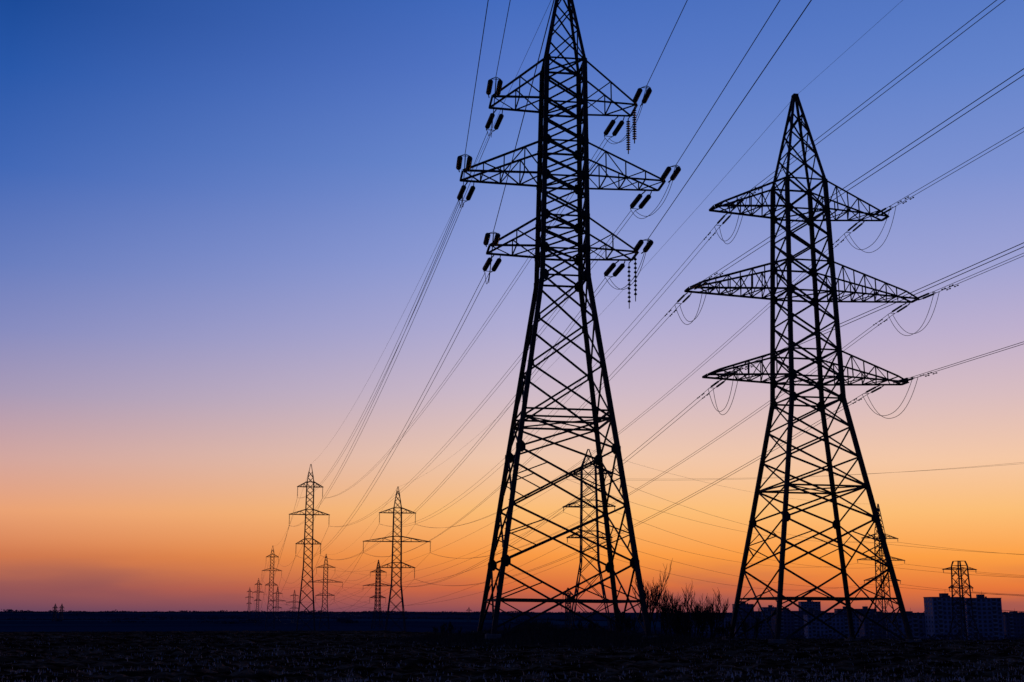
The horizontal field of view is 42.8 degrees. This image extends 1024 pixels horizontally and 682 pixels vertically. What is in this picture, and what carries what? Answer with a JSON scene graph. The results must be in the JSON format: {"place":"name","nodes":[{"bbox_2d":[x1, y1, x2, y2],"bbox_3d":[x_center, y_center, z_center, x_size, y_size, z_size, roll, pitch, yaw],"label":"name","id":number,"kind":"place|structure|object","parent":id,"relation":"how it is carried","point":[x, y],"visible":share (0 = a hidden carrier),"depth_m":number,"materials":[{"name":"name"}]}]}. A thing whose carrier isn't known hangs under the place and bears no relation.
{"place":"outdoors","nodes":[
{"label":"outdoors","id":0,"kind":"place"},
{"bbox_2d":[0,612,1023,681],"bbox_3d":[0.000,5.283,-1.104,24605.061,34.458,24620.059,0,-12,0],"label":"ground","id":1,"kind":"structure","parent":0,"point":[614,661],"depth_m":56.26,"materials":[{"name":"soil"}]},
{"bbox_2d":[51,605,57,620],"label":"transmission tower","id":2,"kind":"structure","parent":1,"relation":"on","point":[55,609],"depth_m":1957.92,"materials":[{"name":"metal"}]},
{"bbox_2d":[58,604,64,619],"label":"transmission tower","id":3,"kind":"structure","parent":1,"relation":"on","point":[61,607],"depth_m":2056.25,"materials":[{"name":"metal"}]},
{"bbox_2d":[245,588,253,621],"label":"transmission tower","id":4,"kind":"structure","parent":1,"relation":"on","point":[249,597],"depth_m":1862.95,"materials":[{"name":"metal"}]},
{"bbox_2d":[252,578,263,624],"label":"transmission tower","id":5,"kind":"structure","parent":1,"relation":"on","point":[258,599],"depth_m":1373.09,"materials":[{"name":"metal"}]},
{"bbox_2d":[262,546,281,628],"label":"transmission tower","id":6,"kind":"structure","parent":1,"relation":"on","point":[270,582],"depth_m":776.01,"materials":[{"name":"metal"}]},
{"bbox_2d":[252,547,281,615],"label":"power line","id":7,"kind":"object","parent":6,"relation":"attached to","point":[264,593],"visible":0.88,"depth_m":890.73,"materials":[{"name":"metal"}]},
{"bbox_2d":[268,587,283,621],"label":"transmission tower","id":8,"kind":"structure","parent":1,"relation":"on","point":[277,603],"depth_m":1469.74,"materials":[{"name":"metal"}]},
{"bbox_2d":[286,590,301,622],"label":"transmission tower","id":9,"kind":"structure","parent":1,"relation":"on","point":[293,607],"depth_m":1665.22,"materials":[{"name":"metal"}]},
{"bbox_2d":[289,464,329,630],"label":"transmission tower","id":10,"kind":"structure","parent":1,"relation":"on","point":[305,529],"depth_m":380.61,"materials":[{"name":"metal"}]},
{"bbox_2d":[262,475,328,604],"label":"power line","id":11,"kind":"object","parent":10,"relation":"hanging from","point":[295,555],"visible":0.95,"depth_m":442.41,"materials":[{"name":"metal"}]},
{"bbox_2d":[310,554,342,628],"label":"transmission tower","id":12,"kind":"structure","parent":1,"relation":"on","point":[323,579],"depth_m":745.99,"materials":[{"name":"metal"}]},
{"bbox_2d":[271,573,339,622],"bbox_3d":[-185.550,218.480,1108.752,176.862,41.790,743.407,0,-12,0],"label":"power line","id":13,"kind":"object","parent":12,"relation":"attached to","point":[301,598],"visible":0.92,"depth_m":929.60,"materials":[{"name":"metal"}]},
{"bbox_2d":[363,560,392,628],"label":"transmission tower","id":14,"kind":"structure","parent":1,"relation":"on","point":[377,589],"depth_m":814.57,"materials":[{"name":"metal"}]},
{"bbox_2d":[269,568,391,618],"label":"power line","id":15,"kind":"object","parent":14,"relation":"hanging from","point":[328,600],"visible":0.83,"depth_m":1031.62,"materials":[{"name":"metal"}]},
{"bbox_2d":[363,486,430,631],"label":"transmission tower","id":16,"kind":"structure","parent":1,"relation":"on","point":[396,566],"depth_m":379.64,"materials":[{"name":"metal"}]},
{"bbox_2d":[309,490,413,615],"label":"power line","id":17,"kind":"object","parent":16,"relation":"hanging from","point":[367,575],"visible":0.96,"depth_m":482.48,"materials":[{"name":"metal"}]},
{"bbox_2d":[432,621,461,634],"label":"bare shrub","id":18,"kind":"object","parent":1,"relation":"on","point":[450,627],"visible":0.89,"depth_m":83.62,"materials":[{"name":"black plant"}]},
{"bbox_2d":[0,609,1023,623],"bbox_3d":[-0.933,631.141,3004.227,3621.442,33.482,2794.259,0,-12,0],"label":"distant tree line","id":19,"kind":"object","parent":1,"relation":"on","point":[346,619],"visible":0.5,"depth_m":2353.88,"materials":[{"name":"black plant"}]},
{"bbox_2d":[456,0,680,638],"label":"transmission tower","id":20,"kind":"structure","parent":1,"relation":"on","point":[580,188],"depth_m":87.79,"materials":[{"name":"metal"}]},
{"bbox_2d":[296,1,634,559],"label":"power line","id":21,"kind":"object","parent":20,"relation":"attached to","point":[448,344],"visible":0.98,"depth_m":128.62,"materials":[{"name":"metal"}]},
{"bbox_2d":[465,0,811,238],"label":"power line","id":22,"kind":"object","parent":20,"relation":"attached to","point":[646,85],"visible":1,"depth_m":67.74,"materials":[{"name":"metal"}]},
{"bbox_2d":[573,619,598,630],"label":"bare shrub","id":23,"kind":"object","parent":1,"relation":"on","point":[590,624],"visible":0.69,"depth_m":82.28,"materials":[{"name":"black plant"}]},
{"bbox_2d":[562,449,615,631],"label":"transmission tower","id":24,"kind":"structure","parent":1,"relation":"on","point":[596,500],"depth_m":297.31,"materials":[{"name":"metal"}]},
{"bbox_2d":[322,479,609,607],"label":"power line","id":25,"kind":"object","parent":24,"relation":"hanging from","point":[464,561],"visible":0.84,"depth_m":429.90,"materials":[{"name":"metal"}]},
{"bbox_2d":[571,462,1021,479],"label":"power line","id":26,"kind":"object","parent":24,"relation":"attached to","point":[852,474],"visible":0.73,"depth_m":281.44,"materials":[{"name":"metal"}]},
{"bbox_2d":[610,608,642,633],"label":"bare shrub","id":27,"kind":"object","parent":1,"relation":"on","point":[625,621],"visible":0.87,"depth_m":84.28,"materials":[{"name":"black plant"}]},
{"bbox_2d":[632,558,672,627],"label":"bare shrub","id":28,"kind":"object","parent":1,"relation":"on","point":[651,606],"visible":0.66,"depth_m":85.13,"materials":[{"name":"black plant"}]},
{"bbox_2d":[652,578,681,635],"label":"bare shrub","id":29,"kind":"object","parent":1,"relation":"on","point":[663,609],"visible":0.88,"depth_m":86.32,"materials":[{"name":"black plant"}]},
{"bbox_2d":[659,610,683,635],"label":"bare shrub","id":30,"kind":"object","parent":1,"relation":"on","point":[664,628],"visible":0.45,"depth_m":87.53,"materials":[{"name":"black plant"}]},
{"bbox_2d":[669,609,692,637],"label":"bare shrub","id":31,"kind":"object","parent":1,"relation":"on","point":[687,625],"visible":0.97,"depth_m":86.35,"materials":[{"name":"black plant"}]},
{"bbox_2d":[661,584,712,638],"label":"bare shrub","id":32,"kind":"object","parent":1,"relation":"on","point":[700,615],"visible":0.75,"depth_m":87.76,"materials":[{"name":"black plant"}]},
{"bbox_2d":[682,587,729,640],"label":"bare shrub","id":33,"kind":"object","parent":1,"relation":"on","point":[714,621],"visible":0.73,"depth_m":88.67,"materials":[{"name":"black plant"}]},
{"bbox_2d":[688,617,731,634],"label":"apartment block","id":34,"kind":"structure","parent":1,"relation":"on","point":[727,618],"depth_m":1312.69,"materials":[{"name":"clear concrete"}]},
{"bbox_2d":[691,618,731,634],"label":"windows","id":35,"kind":"structure","parent":34,"relation":"in","point":[692,618],"depth_m":1312.77,"materials":[{"name":"black glass"}]},
{"bbox_2d":[713,620,738,639],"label":"bare shrub","id":36,"kind":"object","parent":1,"relation":"on","point":[731,629],"visible":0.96,"depth_m":89.80,"materials":[{"name":"black plant"}]},
{"bbox_2d":[732,601,753,637],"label":"apartment block","id":37,"kind":"structure","parent":1,"relation":"on","point":[746,608],"depth_m":1118.05,"materials":[{"name":"concrete"}]},
{"bbox_2d":[733,605,753,637],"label":"windows","id":38,"kind":"structure","parent":37,"relation":"in","point":[733,605],"depth_m":1118.22,"materials":[{"name":"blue glass"}]},
{"bbox_2d":[732,608,772,636],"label":"apartment block","id":39,"kind":"structure","parent":1,"relation":"on","point":[765,629],"depth_m":1166.67,"materials":[{"name":"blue concrete"}]},
{"bbox_2d":[732,612,770,636],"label":"windows","id":40,"kind":"structure","parent":39,"relation":"in","point":[732,612],"depth_m":1166.46,"materials":[{"name":"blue glass"}]},
{"bbox_2d":[762,605,775,610],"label":"apartment block","id":41,"kind":"structure","parent":1,"relation":"on","point":[769,606],"depth_m":1560.86,"materials":[{"name":"blue concrete"}]},
{"bbox_2d":[771,608,825,638],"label":"apartment block","id":42,"kind":"structure","parent":1,"relation":"on","point":[790,622],"depth_m":1117.21,"materials":[{"name":"brick"}]},
{"bbox_2d":[771,612,820,637],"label":"windows","id":43,"kind":"structure","parent":42,"relation":"in","point":[771,612],"depth_m":1117.13,"materials":[{"name":"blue glass"}]},
{"bbox_2d":[798,600,820,610],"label":"apartment block","id":44,"kind":"structure","parent":1,"relation":"on","point":[815,605],"depth_m":1463.55,"materials":[{"name":"blue concrete"}]},
{"bbox_2d":[798,602,819,610],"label":"windows","id":45,"kind":"structure","parent":44,"relation":"in","point":[798,602],"depth_m":1463.42,"materials":[{"name":"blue glass"}]},
{"bbox_2d":[665,93,958,643],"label":"transmission tower","id":46,"kind":"structure","parent":1,"relation":"on","point":[791,375],"depth_m":91.82,"materials":[{"name":"metal"}]},
{"bbox_2d":[370,106,891,586],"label":"power line","id":47,"kind":"object","parent":46,"relation":"attached to","point":[636,420],"visible":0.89,"depth_m":131.57,"materials":[{"name":"metal"}]},
{"bbox_2d":[704,0,1023,376],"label":"power line","id":48,"kind":"object","parent":46,"relation":"attached to","point":[901,199],"visible":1,"depth_m":71.88,"materials":[{"name":"metal"}]},
{"bbox_2d":[803,611,872,638],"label":"apartment block","id":49,"kind":"structure","parent":1,"relation":"on","point":[839,622],"depth_m":1019.84,"materials":[{"name":"grey concrete"}]},
{"bbox_2d":[804,615,859,638],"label":"windows","id":50,"kind":"structure","parent":49,"relation":"in","point":[828,615],"depth_m":1019.64,"materials":[{"name":"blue glass"}]},
{"bbox_2d":[834,606,876,613],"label":"apartment block","id":51,"kind":"structure","parent":1,"relation":"on","point":[865,609],"depth_m":1316.48,"materials":[{"name":"brick"}]},
{"bbox_2d":[858,610,886,637],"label":"apartment block","id":52,"kind":"structure","parent":1,"relation":"on","point":[865,629],"depth_m":951.41,"materials":[{"name":"brick"}]},
{"bbox_2d":[859,616,885,637],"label":"windows","id":53,"kind":"structure","parent":52,"relation":"in","point":[859,616],"depth_m":951.34,"materials":[{"name":"black glass"}]},
{"bbox_2d":[857,504,904,638],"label":"transmission tower","id":54,"kind":"structure","parent":1,"relation":"on","point":[881,556],"depth_m":452.49,"materials":[{"name":"metal"}]},
{"bbox_2d":[564,455,901,589],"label":"power line","id":55,"kind":"object","parent":54,"relation":"hanging from","point":[715,546],"visible":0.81,"depth_m":346.62,"materials":[{"name":"metal"}]},
{"bbox_2d":[859,541,1023,595],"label":"power line","id":56,"kind":"object","parent":54,"relation":"attached to","point":[943,568],"visible":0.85,"depth_m":460.91,"materials":[{"name":"metal"}]},
{"bbox_2d":[886,610,925,638],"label":"apartment block","id":57,"kind":"structure","parent":1,"relation":"on","point":[917,624],"depth_m":873.70,"materials":[{"name":"blue concrete"}]},
{"bbox_2d":[887,616,925,638],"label":"windows","id":58,"kind":"structure","parent":57,"relation":"in","point":[915,621],"depth_m":873.64,"materials":[{"name":"black glass"}]},
{"bbox_2d":[923,593,966,639],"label":"apartment block","id":59,"kind":"structure","parent":1,"relation":"on","point":[938,614],"depth_m":854.74,"materials":[{"name":"grey concrete"}]},
{"bbox_2d":[925,598,965,639],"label":"windows","id":60,"kind":"structure","parent":59,"relation":"in","point":[936,626],"depth_m":854.23,"materials":[{"name":"black glass"}]},
{"bbox_2d":[942,561,981,639],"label":"transmission tower","id":61,"kind":"structure","parent":1,"relation":"on","point":[952,586],"depth_m":294.17,"materials":[{"name":"metal"}]},
{"bbox_2d":[950,573,1023,611],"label":"power line","id":62,"kind":"object","parent":61,"relation":"attached to","point":[995,594],"visible":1,"depth_m":294.75,"materials":[{"name":"metal"}]},
{"bbox_2d":[965,591,1003,640],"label":"apartment block","id":63,"kind":"structure","parent":1,"relation":"on","point":[988,619],"depth_m":907.32,"materials":[{"name":"grey concrete"}]},
{"bbox_2d":[965,599,1002,639],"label":"windows","id":64,"kind":"structure","parent":63,"relation":"in","point":[984,608],"depth_m":907.33,"materials":[{"name":"black glass"}]},
{"bbox_2d":[1002,609,1023,639],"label":"apartment block","id":65,"kind":"structure","parent":1,"relation":"on","point":[1013,623],"depth_m":1068.72,"materials":[{"name":"brick"}]},
{"bbox_2d":[1004,615,1023,638],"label":"windows","id":66,"kind":"structure","parent":65,"relation":"in","point":[1006,615],"depth_m":1068.44,"materials":[{"name":"black glass"}]},
{"bbox_2d":[0,0,1023,612],"label":"sky","id":67,"kind":"structure","parent":0,"point":[219,219],"materials":[{"name":"blue"}]},
{"bbox_2d":[5,629,1023,642],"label":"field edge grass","id":68,"kind":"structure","parent":0,"point":[280,631],"depth_m":109.44,"materials":[{"name":"black plant"}]},
{"bbox_2d":[561,588,574,627],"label":"transmission tower","id":69,"kind":"structure","parent":0,"point":[568,614],"depth_m":548.34,"materials":[{"name":"metal"}]},
{"bbox_2d":[740,607,767,639],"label":"bare shrub","id":70,"kind":"object","parent":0,"point":[755,627],"visible":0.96,"depth_m":90.77,"materials":[{"name":"black plant"}]}
]}

